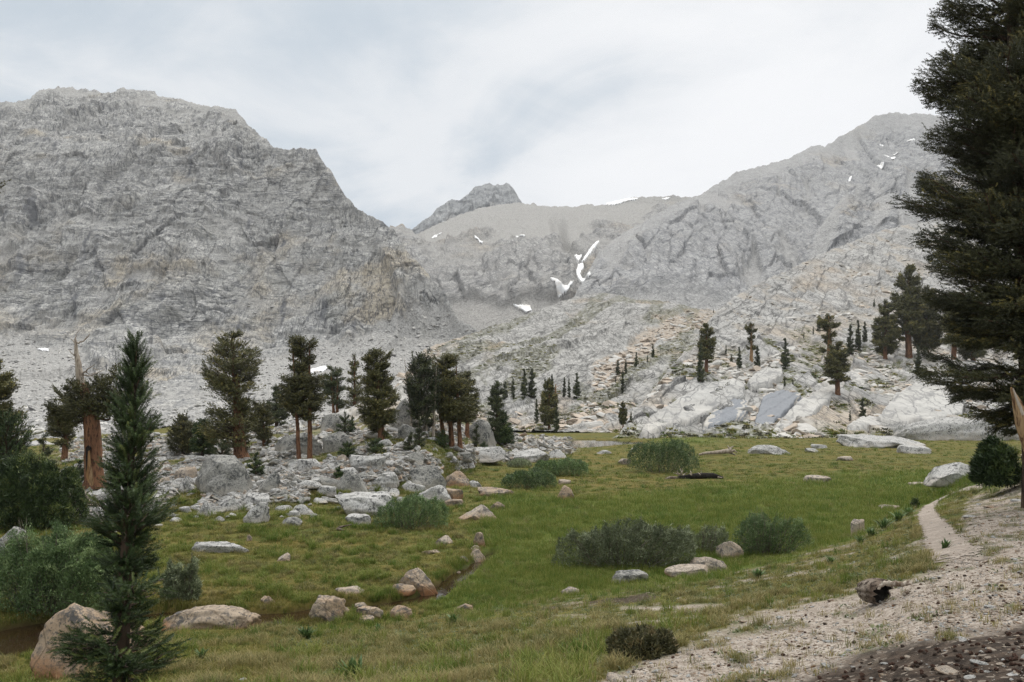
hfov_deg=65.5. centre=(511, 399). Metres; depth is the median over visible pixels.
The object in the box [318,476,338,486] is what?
rock
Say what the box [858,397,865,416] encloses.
pine tree
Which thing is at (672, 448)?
willow bush
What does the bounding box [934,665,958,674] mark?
stone
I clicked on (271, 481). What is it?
boulder
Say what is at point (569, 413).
dome turf
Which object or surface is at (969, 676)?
stone
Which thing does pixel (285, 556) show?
boulder
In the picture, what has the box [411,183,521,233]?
peak
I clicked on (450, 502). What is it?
boulder
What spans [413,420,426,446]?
pine sapling
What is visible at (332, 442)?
boulder
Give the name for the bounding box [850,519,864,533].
boulder
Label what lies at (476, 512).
boulder
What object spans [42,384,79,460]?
foxtail pine
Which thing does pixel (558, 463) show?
willow bush
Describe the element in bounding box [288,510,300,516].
rock
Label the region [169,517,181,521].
rock
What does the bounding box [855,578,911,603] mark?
tree stump
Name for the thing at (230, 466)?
boulder
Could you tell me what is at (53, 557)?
willow bush
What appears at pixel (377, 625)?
corn lily
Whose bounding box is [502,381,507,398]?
pine tree
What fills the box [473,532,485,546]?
boulder
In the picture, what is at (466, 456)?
boulder
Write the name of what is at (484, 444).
pine sapling
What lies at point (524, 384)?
pine tree
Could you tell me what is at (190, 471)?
boulder
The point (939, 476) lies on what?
boulder
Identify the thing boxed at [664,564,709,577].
boulder
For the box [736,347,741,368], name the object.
pine tree
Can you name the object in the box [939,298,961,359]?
foxtail pine
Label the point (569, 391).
pine tree
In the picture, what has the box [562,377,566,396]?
pine tree
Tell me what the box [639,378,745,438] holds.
granite slab
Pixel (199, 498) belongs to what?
knoll turf
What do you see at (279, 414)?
foxtail pine
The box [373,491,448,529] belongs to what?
willow bush
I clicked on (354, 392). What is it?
foxtail pine
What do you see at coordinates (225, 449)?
pine sapling
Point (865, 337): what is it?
pine tree
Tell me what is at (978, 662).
stone
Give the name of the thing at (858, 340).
pine tree
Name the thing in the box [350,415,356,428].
pine sapling
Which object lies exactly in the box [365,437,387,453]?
pine sapling
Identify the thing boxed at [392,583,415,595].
boulder
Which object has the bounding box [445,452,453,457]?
rock
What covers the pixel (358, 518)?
boulder
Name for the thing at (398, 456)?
knoll rubble
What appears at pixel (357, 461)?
boulder
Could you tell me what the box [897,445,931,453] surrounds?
boulder
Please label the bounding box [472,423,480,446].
pine sapling
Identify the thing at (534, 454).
boulder
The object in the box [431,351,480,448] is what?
foxtail pine
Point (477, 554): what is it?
boulder
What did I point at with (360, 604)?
boulder
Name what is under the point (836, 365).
foxtail pine
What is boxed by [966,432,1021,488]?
dwarf pine
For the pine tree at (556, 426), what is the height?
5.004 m
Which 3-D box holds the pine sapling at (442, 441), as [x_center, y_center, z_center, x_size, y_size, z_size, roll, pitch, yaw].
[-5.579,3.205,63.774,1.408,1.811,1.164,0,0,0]
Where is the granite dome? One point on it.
(614, 324)
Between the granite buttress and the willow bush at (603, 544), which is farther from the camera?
the granite buttress
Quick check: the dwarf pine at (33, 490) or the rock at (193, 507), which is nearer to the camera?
the dwarf pine at (33, 490)
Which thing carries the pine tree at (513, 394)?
on the granite dome
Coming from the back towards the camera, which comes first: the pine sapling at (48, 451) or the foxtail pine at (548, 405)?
the foxtail pine at (548, 405)
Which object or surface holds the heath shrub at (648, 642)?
on the meadow ground at (890, 653)
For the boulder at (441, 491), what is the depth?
47.24 m
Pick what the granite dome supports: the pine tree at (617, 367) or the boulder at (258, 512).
the pine tree at (617, 367)
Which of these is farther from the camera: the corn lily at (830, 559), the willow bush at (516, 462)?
the willow bush at (516, 462)
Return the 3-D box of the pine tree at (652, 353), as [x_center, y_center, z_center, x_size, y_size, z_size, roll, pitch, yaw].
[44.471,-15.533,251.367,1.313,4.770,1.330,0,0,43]
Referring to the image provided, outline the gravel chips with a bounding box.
[572,483,1023,681]
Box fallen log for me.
[699,446,736,454]
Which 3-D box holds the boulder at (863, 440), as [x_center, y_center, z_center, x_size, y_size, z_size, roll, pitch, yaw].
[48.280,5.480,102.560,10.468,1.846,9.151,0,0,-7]
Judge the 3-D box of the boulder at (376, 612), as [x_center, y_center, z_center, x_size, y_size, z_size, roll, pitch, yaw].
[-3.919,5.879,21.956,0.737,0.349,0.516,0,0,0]
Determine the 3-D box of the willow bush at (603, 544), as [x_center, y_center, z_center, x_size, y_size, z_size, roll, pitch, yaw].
[3.976,5.069,28.863,5.269,2.011,2.396,0,0,0]
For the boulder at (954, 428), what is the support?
on the meadow ground at (890, 653)
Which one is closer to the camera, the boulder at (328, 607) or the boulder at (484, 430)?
the boulder at (328, 607)
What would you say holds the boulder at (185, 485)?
on the meadow ground at (890, 653)
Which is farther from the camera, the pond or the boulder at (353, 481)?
the pond
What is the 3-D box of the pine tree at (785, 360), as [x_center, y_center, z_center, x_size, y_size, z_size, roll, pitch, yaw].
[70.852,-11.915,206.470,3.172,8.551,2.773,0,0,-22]
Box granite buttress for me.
[795,147,983,265]
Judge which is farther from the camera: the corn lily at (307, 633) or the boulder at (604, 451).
the boulder at (604, 451)
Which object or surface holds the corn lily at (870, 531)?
on the meadow ground at (890, 653)
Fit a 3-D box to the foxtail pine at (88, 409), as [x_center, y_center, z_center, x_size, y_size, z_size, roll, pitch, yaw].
[-25.185,0.528,47.387,5.311,9.429,2.402,0,0,0]
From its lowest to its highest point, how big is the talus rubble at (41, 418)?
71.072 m
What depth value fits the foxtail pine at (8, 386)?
48.13 m
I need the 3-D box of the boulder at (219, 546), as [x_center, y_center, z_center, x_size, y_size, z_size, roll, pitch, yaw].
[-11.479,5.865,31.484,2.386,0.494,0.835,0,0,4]
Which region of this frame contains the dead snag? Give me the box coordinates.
[1010,387,1023,451]
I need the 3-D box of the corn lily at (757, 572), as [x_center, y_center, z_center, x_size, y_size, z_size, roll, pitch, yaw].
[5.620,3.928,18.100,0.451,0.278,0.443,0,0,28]
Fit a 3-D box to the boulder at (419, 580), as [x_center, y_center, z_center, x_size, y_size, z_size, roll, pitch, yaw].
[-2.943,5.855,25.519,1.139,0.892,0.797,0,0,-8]
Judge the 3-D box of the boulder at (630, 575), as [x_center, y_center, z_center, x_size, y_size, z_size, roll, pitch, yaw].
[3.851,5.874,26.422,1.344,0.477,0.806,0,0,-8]
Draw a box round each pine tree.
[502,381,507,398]
[510,378,515,397]
[520,369,528,398]
[528,368,537,398]
[534,399,538,422]
[553,406,559,432]
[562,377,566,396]
[567,379,570,397]
[572,373,581,398]
[615,360,620,374]
[620,371,624,392]
[633,352,638,366]
[651,343,654,356]
[696,342,704,382]
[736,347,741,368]
[753,345,760,365]
[779,338,790,368]
[846,324,854,354]
[855,320,861,350]
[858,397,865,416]
[862,321,867,341]
[914,345,922,371]
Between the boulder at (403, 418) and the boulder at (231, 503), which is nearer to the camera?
the boulder at (231, 503)
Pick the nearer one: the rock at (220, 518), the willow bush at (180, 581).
the willow bush at (180, 581)
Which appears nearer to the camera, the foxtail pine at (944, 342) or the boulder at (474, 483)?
the boulder at (474, 483)
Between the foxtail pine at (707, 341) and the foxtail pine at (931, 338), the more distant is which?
the foxtail pine at (931, 338)
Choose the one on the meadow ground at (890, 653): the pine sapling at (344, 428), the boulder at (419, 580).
the pine sapling at (344, 428)
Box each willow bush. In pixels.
[0,513,114,620]
[157,553,202,601]
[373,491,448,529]
[500,465,556,488]
[506,458,531,467]
[532,457,589,475]
[551,514,696,568]
[627,436,701,472]
[676,524,728,553]
[731,507,814,555]
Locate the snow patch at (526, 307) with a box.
[513,304,531,311]
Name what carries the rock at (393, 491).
on the meadow ground at (890, 653)
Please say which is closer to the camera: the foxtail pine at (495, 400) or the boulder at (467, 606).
the boulder at (467, 606)
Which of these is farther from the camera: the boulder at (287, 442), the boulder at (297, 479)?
the boulder at (287, 442)
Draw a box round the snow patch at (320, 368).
[311,366,326,373]
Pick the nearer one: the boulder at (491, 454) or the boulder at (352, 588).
the boulder at (352, 588)
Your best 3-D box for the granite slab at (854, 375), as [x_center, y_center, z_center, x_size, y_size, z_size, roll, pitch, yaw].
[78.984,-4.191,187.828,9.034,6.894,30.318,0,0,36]
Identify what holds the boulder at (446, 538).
on the meadow ground at (890, 653)
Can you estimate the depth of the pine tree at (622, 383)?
196.07 m
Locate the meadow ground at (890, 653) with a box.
[0,383,1023,681]
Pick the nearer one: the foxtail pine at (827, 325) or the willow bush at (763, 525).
the willow bush at (763, 525)
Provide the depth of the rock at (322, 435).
76.53 m
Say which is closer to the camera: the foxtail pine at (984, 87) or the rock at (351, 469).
the foxtail pine at (984, 87)
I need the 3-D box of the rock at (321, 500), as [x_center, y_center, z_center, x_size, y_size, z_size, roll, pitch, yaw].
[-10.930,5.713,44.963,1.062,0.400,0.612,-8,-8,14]
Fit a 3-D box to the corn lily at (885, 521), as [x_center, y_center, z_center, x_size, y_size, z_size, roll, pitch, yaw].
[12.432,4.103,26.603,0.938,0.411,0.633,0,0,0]
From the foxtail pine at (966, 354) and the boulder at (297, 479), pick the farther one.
the foxtail pine at (966, 354)
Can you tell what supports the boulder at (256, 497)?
on the meadow ground at (890, 653)
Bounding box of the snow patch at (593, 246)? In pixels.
[581,240,598,262]
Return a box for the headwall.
[389,195,695,330]
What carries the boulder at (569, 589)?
on the meadow ground at (890, 653)
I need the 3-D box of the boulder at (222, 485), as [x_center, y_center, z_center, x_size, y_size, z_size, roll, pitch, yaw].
[-15.780,4.879,44.808,2.298,1.643,1.683,0,0,17]
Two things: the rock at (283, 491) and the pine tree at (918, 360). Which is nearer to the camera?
the rock at (283, 491)
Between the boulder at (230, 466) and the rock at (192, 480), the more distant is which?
the rock at (192, 480)
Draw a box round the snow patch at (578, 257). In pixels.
[574,254,581,260]
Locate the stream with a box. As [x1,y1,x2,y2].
[0,554,493,655]
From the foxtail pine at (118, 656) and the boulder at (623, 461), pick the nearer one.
the foxtail pine at (118, 656)
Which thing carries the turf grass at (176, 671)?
on the meadow ground at (890, 653)
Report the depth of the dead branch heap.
60.25 m
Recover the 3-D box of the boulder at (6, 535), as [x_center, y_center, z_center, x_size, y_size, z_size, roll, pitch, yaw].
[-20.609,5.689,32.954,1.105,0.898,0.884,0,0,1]
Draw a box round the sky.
[0,0,1022,228]
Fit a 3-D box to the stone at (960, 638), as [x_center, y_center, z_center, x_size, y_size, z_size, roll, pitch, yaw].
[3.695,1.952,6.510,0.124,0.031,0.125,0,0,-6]
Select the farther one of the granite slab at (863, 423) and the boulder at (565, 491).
the granite slab at (863, 423)
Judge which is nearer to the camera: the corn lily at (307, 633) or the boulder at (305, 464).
the corn lily at (307, 633)
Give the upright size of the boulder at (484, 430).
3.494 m
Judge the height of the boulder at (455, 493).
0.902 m
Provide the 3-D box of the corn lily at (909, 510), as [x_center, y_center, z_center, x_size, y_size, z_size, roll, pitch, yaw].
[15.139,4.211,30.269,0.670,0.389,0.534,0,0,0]
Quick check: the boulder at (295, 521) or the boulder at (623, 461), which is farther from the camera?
the boulder at (623, 461)
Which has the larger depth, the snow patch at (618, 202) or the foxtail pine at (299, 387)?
the snow patch at (618, 202)
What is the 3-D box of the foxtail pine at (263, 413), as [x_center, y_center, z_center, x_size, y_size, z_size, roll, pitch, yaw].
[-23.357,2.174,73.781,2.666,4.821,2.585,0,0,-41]
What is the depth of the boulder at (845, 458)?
78.23 m
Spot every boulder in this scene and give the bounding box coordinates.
[0,526,25,543]
[30,603,145,679]
[162,605,261,630]
[175,466,197,478]
[177,476,192,492]
[192,541,248,552]
[195,455,252,493]
[197,501,211,515]
[206,472,249,496]
[218,496,242,510]
[243,502,269,522]
[245,492,270,504]
[257,471,280,492]
[260,596,274,603]
[275,432,322,454]
[277,552,289,560]
[282,517,301,525]
[292,504,313,514]
[293,476,301,482]
[296,459,320,470]
[309,595,345,621]
[319,413,343,433]
[322,431,353,454]
[334,491,394,515]
[335,586,364,593]
[336,471,367,492]
[345,513,370,524]
[349,455,385,470]
[354,602,366,608]
[356,606,382,618]
[360,615,374,621]
[370,472,398,487]
[390,398,414,428]
[390,605,412,619]
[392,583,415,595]
[398,424,420,439]
[403,568,437,595]
[406,452,424,464]
[409,465,446,490]
[419,485,450,500]
[424,550,439,553]
[436,535,452,543]
[445,471,468,485]
[445,499,462,505]
[446,488,462,498]
[457,452,470,461]
[458,603,472,610]
[459,504,495,519]
[469,419,495,446]
[469,480,481,486]
[471,548,484,561]
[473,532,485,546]
[475,446,505,462]
[478,487,513,495]
[490,502,504,509]
[508,448,549,461]
[549,449,565,457]
[557,485,573,499]
[558,479,570,484]
[561,587,578,594]
[596,450,610,453]
[613,569,647,583]
[618,459,628,464]
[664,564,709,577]
[688,557,726,571]
[715,541,743,557]
[747,445,788,454]
[803,475,830,482]
[805,448,817,451]
[810,444,826,448]
[836,434,925,447]
[836,456,852,460]
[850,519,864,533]
[878,504,899,508]
[893,417,1019,440]
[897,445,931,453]
[923,462,970,487]
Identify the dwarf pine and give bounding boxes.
[0,447,91,531]
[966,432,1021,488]
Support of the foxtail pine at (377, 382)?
on the meadow ground at (890, 653)
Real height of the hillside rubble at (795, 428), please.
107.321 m
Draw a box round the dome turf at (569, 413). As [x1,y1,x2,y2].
[407,318,693,432]
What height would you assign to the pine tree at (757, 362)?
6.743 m
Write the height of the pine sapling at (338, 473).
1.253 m
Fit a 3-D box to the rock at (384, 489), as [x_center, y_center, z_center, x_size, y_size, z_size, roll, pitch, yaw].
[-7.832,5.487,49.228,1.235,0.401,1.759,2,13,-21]
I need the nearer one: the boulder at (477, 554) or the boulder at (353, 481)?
the boulder at (477, 554)
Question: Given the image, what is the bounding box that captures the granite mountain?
[0,86,479,438]
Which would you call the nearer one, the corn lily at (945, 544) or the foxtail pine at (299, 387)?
the corn lily at (945, 544)
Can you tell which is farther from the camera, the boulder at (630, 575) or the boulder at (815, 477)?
the boulder at (815, 477)
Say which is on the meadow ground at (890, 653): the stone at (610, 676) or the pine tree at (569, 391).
the stone at (610, 676)
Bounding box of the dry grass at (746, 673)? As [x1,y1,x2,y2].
[245,447,1023,681]
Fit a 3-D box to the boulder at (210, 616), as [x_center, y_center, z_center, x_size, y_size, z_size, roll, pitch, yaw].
[-6.523,4.746,17.245,2.107,0.548,0.737,0,0,-4]
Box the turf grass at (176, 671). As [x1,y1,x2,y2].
[0,431,1021,681]
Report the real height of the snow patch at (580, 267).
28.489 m
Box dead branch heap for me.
[665,469,722,478]
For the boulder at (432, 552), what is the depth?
31.37 m
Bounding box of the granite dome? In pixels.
[394,293,715,432]
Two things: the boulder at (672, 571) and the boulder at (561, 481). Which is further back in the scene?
the boulder at (561, 481)
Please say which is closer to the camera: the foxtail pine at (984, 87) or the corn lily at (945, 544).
the corn lily at (945, 544)
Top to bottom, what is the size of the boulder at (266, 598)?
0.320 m
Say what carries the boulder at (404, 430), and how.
on the meadow ground at (890, 653)
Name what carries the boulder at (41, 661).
on the meadow ground at (890, 653)
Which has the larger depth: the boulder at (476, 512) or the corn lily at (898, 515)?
the boulder at (476, 512)
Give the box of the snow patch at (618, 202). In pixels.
[606,198,636,204]
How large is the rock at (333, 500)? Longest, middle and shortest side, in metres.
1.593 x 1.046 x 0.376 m
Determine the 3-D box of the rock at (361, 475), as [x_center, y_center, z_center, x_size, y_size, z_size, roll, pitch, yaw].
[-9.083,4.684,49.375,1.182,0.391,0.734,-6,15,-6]
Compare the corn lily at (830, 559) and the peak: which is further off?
the peak
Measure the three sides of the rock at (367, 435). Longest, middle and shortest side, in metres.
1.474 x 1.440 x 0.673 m
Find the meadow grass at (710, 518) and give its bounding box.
[431,435,1021,621]
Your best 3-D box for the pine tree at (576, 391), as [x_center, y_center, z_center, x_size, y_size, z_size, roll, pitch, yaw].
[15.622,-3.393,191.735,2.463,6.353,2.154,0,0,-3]
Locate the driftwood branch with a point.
(339, 527)
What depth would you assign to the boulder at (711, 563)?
27.88 m
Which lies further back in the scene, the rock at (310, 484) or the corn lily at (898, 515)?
the rock at (310, 484)
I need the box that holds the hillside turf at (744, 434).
[614,324,1015,439]
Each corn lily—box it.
[195,647,208,657]
[296,624,317,638]
[337,653,362,677]
[372,622,384,630]
[446,614,461,622]
[750,568,765,578]
[825,556,835,563]
[854,535,864,542]
[863,526,878,535]
[871,517,896,527]
[885,510,907,521]
[901,506,915,515]
[940,539,951,547]
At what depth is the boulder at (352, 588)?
24.62 m
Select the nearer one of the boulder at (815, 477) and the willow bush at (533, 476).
the willow bush at (533, 476)
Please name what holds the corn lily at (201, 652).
on the meadow ground at (890, 653)
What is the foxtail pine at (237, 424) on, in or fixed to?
on the meadow ground at (890, 653)
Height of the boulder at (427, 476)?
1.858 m
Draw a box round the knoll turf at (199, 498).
[57,431,568,526]
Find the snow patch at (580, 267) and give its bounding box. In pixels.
[576,263,590,282]
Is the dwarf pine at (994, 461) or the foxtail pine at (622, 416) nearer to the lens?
the dwarf pine at (994, 461)
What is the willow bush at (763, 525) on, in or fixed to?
on the meadow ground at (890, 653)
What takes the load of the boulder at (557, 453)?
on the meadow ground at (890, 653)
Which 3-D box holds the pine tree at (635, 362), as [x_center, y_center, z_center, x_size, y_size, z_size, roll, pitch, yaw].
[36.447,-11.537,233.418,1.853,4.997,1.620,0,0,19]
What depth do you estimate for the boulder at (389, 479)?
49.25 m
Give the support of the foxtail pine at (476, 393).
on the meadow ground at (890, 653)
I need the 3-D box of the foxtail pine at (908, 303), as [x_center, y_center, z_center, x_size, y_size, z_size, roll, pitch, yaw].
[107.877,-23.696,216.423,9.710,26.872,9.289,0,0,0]
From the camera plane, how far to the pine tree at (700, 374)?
183.66 m
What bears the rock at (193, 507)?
on the meadow ground at (890, 653)
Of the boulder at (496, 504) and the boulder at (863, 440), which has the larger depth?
the boulder at (863, 440)
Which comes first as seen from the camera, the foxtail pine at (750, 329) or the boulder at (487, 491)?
the boulder at (487, 491)
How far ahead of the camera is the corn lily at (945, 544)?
14.07 m
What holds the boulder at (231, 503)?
on the meadow ground at (890, 653)
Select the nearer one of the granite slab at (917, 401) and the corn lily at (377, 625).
the corn lily at (377, 625)
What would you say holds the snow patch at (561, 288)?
on the headwall
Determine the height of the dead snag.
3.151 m
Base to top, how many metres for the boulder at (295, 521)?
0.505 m
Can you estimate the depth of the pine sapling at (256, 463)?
50.83 m
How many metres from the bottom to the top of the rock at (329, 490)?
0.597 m
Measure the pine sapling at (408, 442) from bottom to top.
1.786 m
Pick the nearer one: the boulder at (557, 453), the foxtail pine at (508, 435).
the boulder at (557, 453)
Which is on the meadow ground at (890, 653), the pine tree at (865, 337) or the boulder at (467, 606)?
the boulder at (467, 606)
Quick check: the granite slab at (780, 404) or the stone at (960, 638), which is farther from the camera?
the granite slab at (780, 404)
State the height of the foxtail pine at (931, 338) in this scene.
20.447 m
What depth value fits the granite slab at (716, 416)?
146.40 m
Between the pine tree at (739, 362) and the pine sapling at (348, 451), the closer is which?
the pine sapling at (348, 451)
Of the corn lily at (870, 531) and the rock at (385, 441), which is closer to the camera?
the corn lily at (870, 531)
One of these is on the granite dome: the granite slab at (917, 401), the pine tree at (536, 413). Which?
the pine tree at (536, 413)
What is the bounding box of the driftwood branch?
[336,524,351,529]
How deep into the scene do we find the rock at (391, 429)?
65.89 m
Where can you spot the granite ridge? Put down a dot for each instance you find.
(716, 247)
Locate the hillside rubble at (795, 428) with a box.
[641,238,1017,437]
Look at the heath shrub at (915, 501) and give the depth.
34.15 m
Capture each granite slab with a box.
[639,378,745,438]
[702,398,748,431]
[747,367,782,392]
[754,390,801,425]
[775,385,834,428]
[821,370,865,386]
[847,416,880,432]
[876,376,965,429]
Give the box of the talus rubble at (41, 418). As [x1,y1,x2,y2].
[0,292,474,445]
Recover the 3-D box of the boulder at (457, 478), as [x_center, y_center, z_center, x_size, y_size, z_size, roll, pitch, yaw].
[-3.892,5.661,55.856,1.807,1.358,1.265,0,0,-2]
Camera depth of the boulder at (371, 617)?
21.46 m
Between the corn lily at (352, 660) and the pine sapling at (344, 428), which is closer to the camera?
the corn lily at (352, 660)
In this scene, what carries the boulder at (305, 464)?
on the meadow ground at (890, 653)
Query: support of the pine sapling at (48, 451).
on the meadow ground at (890, 653)
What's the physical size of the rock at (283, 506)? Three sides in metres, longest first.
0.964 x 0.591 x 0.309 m
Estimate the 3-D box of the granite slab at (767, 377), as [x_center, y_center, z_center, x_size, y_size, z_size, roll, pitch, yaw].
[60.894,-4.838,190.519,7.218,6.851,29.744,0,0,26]
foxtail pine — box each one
[0,358,28,451]
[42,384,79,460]
[43,332,128,488]
[46,328,194,681]
[164,410,195,454]
[188,418,218,455]
[194,327,265,458]
[249,398,275,446]
[265,384,289,426]
[274,333,329,458]
[321,365,345,412]
[342,354,363,408]
[354,347,400,440]
[402,345,441,435]
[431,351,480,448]
[458,370,480,438]
[486,380,507,444]
[494,411,516,444]
[538,377,559,431]
[618,401,627,427]
[696,322,716,371]
[744,322,757,361]
[816,313,841,355]
[822,340,851,394]
[869,299,901,359]
[888,0,1023,507]
[889,263,927,357]
[911,285,942,351]
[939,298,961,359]
[957,291,989,361]
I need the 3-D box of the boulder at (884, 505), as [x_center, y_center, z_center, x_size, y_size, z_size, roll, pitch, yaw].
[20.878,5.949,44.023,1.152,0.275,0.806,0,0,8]
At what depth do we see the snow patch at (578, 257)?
727.53 m
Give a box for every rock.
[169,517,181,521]
[179,506,191,512]
[189,477,196,485]
[190,505,200,509]
[195,456,205,460]
[211,506,226,513]
[215,516,224,521]
[275,505,291,510]
[279,489,289,494]
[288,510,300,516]
[298,480,321,488]
[313,498,327,503]
[316,485,336,496]
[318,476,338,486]
[319,432,328,437]
[322,498,338,503]
[342,467,357,473]
[358,473,374,477]
[364,431,377,438]
[379,439,392,444]
[379,486,390,491]
[386,427,397,431]
[389,488,399,496]
[395,466,402,471]
[401,482,424,491]
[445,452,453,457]
[451,456,456,462]
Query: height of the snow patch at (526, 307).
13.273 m
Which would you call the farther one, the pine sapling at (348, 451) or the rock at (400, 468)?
the pine sapling at (348, 451)
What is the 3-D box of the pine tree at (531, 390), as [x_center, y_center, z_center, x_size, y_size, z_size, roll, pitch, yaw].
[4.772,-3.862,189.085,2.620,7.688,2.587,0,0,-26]
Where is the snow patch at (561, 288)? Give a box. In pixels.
[550,277,572,298]
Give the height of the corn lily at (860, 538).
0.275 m
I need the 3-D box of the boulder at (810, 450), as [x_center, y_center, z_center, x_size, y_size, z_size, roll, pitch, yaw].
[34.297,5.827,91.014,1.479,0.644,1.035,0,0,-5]
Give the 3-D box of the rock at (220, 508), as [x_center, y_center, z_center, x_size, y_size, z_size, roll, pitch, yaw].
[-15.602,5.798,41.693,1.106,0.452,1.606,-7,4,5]
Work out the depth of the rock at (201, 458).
60.59 m
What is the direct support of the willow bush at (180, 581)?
on the meadow ground at (890, 653)
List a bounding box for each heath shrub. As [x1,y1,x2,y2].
[604,622,679,660]
[910,497,919,507]
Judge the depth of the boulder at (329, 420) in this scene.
80.58 m
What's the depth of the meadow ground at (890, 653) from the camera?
17.41 m
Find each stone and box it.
[605,672,624,681]
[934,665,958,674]
[958,636,969,640]
[964,675,975,678]
[970,659,988,664]
[983,504,1003,507]
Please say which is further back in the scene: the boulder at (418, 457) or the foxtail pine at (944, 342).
the foxtail pine at (944, 342)
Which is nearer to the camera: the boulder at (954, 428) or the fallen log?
the fallen log
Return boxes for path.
[917,484,991,572]
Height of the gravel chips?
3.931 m
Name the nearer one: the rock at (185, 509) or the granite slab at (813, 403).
the rock at (185, 509)
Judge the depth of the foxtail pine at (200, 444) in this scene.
66.87 m
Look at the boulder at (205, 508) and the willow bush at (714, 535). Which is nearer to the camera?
the willow bush at (714, 535)
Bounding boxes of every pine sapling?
[0,406,36,496]
[36,432,55,462]
[75,460,83,482]
[210,439,232,454]
[246,452,265,474]
[333,465,343,477]
[334,412,355,434]
[336,441,357,457]
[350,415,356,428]
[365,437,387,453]
[402,432,417,451]
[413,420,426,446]
[435,429,449,446]
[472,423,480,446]
[480,441,487,446]
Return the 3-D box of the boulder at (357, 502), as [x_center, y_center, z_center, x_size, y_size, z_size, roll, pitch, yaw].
[-7.764,5.555,41.505,3.411,1.452,2.388,0,0,11]
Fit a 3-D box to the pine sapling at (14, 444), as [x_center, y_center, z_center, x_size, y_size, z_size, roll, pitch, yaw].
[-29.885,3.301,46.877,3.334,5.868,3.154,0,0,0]
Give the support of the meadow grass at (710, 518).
on the meadow ground at (890, 653)
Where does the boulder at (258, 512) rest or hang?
on the meadow ground at (890, 653)
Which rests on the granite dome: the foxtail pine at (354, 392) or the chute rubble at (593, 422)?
the chute rubble at (593, 422)
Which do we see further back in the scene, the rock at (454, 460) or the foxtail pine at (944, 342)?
the foxtail pine at (944, 342)
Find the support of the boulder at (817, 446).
on the meadow ground at (890, 653)
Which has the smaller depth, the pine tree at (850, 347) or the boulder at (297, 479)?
the boulder at (297, 479)
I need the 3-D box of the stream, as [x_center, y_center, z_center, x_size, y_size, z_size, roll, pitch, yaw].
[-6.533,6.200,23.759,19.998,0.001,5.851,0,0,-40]
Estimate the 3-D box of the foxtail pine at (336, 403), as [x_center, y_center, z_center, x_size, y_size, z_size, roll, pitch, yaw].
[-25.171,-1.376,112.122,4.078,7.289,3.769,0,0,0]
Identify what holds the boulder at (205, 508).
on the meadow ground at (890, 653)
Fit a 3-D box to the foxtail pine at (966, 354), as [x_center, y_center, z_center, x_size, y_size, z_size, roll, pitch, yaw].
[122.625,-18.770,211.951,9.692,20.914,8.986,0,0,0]
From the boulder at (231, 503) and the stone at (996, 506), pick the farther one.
the boulder at (231, 503)
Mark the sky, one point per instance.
(411, 106)
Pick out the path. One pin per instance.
(935, 530)
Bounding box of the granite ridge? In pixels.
[575,112,973,310]
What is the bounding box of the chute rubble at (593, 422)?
[393,309,711,432]
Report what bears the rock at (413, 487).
on the meadow ground at (890, 653)
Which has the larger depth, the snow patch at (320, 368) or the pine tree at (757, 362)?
the snow patch at (320, 368)
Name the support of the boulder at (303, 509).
on the meadow ground at (890, 653)
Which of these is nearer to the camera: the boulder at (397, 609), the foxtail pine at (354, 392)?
the boulder at (397, 609)
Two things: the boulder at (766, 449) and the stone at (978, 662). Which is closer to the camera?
the stone at (978, 662)
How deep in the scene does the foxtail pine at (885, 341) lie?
215.31 m
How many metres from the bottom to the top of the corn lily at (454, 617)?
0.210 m
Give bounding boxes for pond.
[564,440,646,447]
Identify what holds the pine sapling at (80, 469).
on the meadow ground at (890, 653)
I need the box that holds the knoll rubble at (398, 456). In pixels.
[58,418,576,522]
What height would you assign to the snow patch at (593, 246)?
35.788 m
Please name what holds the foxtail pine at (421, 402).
on the meadow ground at (890, 653)
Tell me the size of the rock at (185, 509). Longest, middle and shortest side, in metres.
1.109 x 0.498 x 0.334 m
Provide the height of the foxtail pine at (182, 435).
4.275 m
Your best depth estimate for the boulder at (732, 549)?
30.22 m

